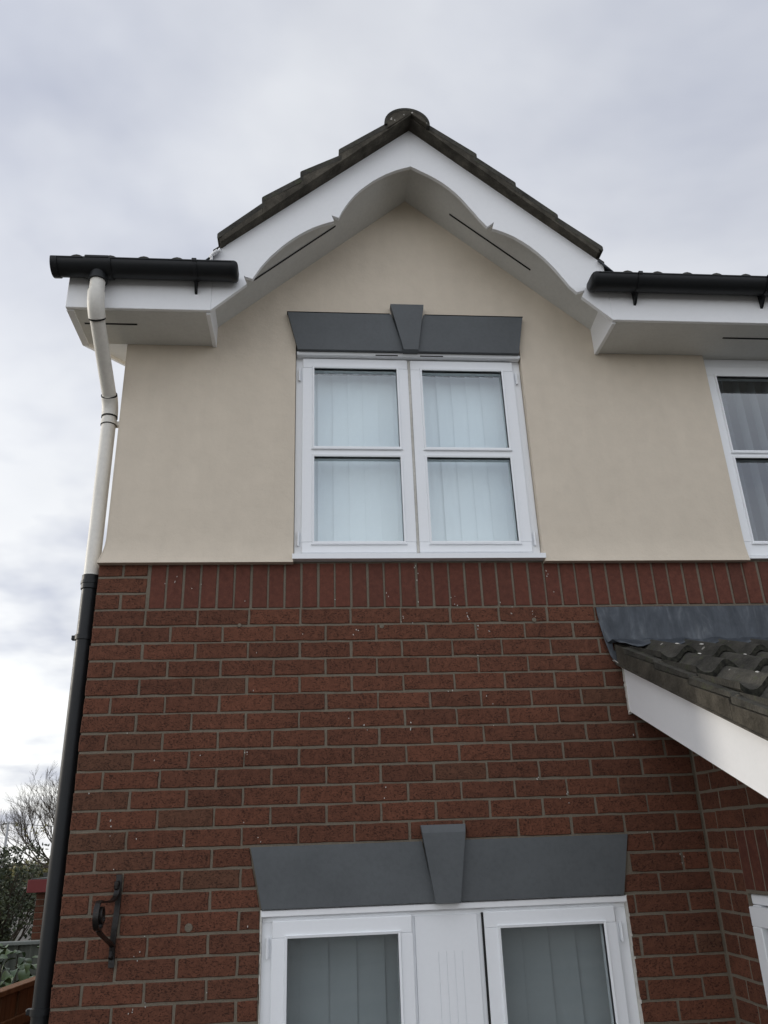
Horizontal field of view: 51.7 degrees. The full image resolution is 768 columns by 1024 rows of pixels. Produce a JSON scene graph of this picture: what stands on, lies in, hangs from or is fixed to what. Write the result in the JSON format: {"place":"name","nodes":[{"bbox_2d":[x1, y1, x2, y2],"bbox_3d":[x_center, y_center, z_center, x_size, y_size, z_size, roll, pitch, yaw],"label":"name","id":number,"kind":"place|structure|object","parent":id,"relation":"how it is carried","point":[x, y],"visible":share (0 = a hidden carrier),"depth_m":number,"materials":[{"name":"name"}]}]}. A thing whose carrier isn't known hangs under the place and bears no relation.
{"place":"outdoors","nodes":[
{"label":"outdoors","id":0,"kind":"place"},
{"bbox_2d":[0,862,46,940],"bbox_3d":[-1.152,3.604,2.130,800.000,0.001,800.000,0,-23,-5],"label":"ground","id":1,"kind":"structure","parent":0,"point":[23,937],"depth_m":29.75,"materials":[{"name":"grey"}]},
{"bbox_2d":[0,976,35,1023],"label":"fence","id":2,"kind":"object","parent":1,"relation":"on","point":[16,999],"visible":0.21,"depth_m":4.43,"materials":[{"name":"brown wood"}]},
{"bbox_2d":[6,880,34,940],"bbox_3d":[-11.219,9.968,19.332,16.910,2.631,2.548,0,-23,-5],"label":"hedge","id":3,"kind":"object","parent":1,"relation":"on","point":[29,932],"depth_m":19.70,"materials":[{"name":"green plant"}]},
{"bbox_2d":[0,839,49,945],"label":"bush","id":4,"kind":"object","parent":1,"relation":"on","point":[8,910],"visible":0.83,"depth_m":11.69,"materials":[{"name":"green plant"}]},
{"bbox_2d":[2,856,49,888],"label":"trees","id":5,"kind":"object","parent":1,"relation":"on","point":[45,870],"visible":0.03,"depth_m":58.06,"materials":[{"name":"green plant"}]},
{"bbox_2d":[0,822,52,880],"bbox_3d":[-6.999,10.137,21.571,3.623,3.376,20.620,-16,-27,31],"label":"pole","id":6,"kind":"object","parent":1,"relation":"on","point":[6,834],"visible":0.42,"depth_m":17.47,"materials":[{"name":"metal"}]},
{"bbox_2d":[0,761,58,867],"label":"tree","id":7,"kind":"object","parent":1,"relation":"on","point":[46,816],"visible":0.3,"depth_m":34.07,"materials":[{"name":"brown plant"}]},
{"bbox_2d":[26,873,47,944],"bbox_3d":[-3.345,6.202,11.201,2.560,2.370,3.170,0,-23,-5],"label":"brick pillar","id":8,"kind":"structure","parent":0,"point":[37,885],"depth_m":10.00,"materials":[{"name":"red brick"}]},
{"bbox_2d":[0,0,767,863],"label":"sky","id":9,"kind":"structure","parent":0,"point":[129,128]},
{"bbox_2d":[25,108,767,1023],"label":"house","id":10,"kind":"structure","parent":0,"point":[445,762],"depth_m":3.52,"materials":[{"name":"red brick"}]},
{"bbox_2d":[92,874,122,967],"bbox_3d":[-1.004,1.489,2.867,0.032,0.316,0.308,0,-23,-5],"label":"wall bracket","id":11,"kind":"object","parent":10,"relation":"attached to","point":[98,919],"depth_m":2.95,"materials":[{"name":"metal"}]},
{"bbox_2d":[314,373,515,540],"bbox_3d":[0.140,-0.258,4.006,1.104,1.085,0.036,0,-23,-5],"label":"vertical blind","id":12,"kind":"object","parent":10,"relation":"attached to","point":[361,501],"visible":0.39,"depth_m":4.00,"materials":[{"name":"white fabric"}]},
{"bbox_2d":[292,350,545,561],"bbox_3d":[0.146,-0.299,3.920,1.176,1.161,0.125,0,-23,-5],"label":"window","id":13,"kind":"structure","parent":10,"relation":"in","point":[412,454],"depth_m":3.89,"materials":[{"name":"white plastic"}]},
{"bbox_2d":[287,924,611,1023],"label":"vertical blind","id":14,"kind":"object","parent":10,"relation":"attached to","point":[555,974],"depth_m":3.16,"materials":[{"name":"white fabric"}]},
{"bbox_2d":[258,894,643,1023],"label":"window","id":15,"kind":"structure","parent":10,"relation":"in","point":[451,968],"depth_m":3.07,"materials":[{"name":"white plastic"}]},
{"bbox_2d":[703,359,767,559],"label":"window","id":16,"kind":"structure","parent":10,"relation":"in","point":[716,370],"depth_m":4.08,"materials":[{"name":"white plastic"}]},
{"bbox_2d":[718,381,767,540],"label":"vertical blind","id":17,"kind":"object","parent":10,"relation":"attached to","point":[754,469],"visible":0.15,"depth_m":4.25,"materials":[{"name":"grey fabric"}]},
{"bbox_2d":[749,894,767,1004],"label":"window","id":18,"kind":"structure","parent":10,"relation":"in","point":[759,912],"depth_m":2.88,"materials":[{"name":"white plastic"}]},
{"label":"lawn","id":19,"kind":"structure","parent":0,"visible":0},
{"bbox_2d":[0,943,38,987],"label":"shrub","id":20,"kind":"object","parent":19,"relation":"on","point":[23,974],"visible":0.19,"depth_m":6.39,"materials":[{"name":"green plant"}]},
{"bbox_2d":[0,940,39,987],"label":"fence","id":21,"kind":"object","parent":19,"relation":"on","point":[29,948],"visible":0.13,"depth_m":7.50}
]}

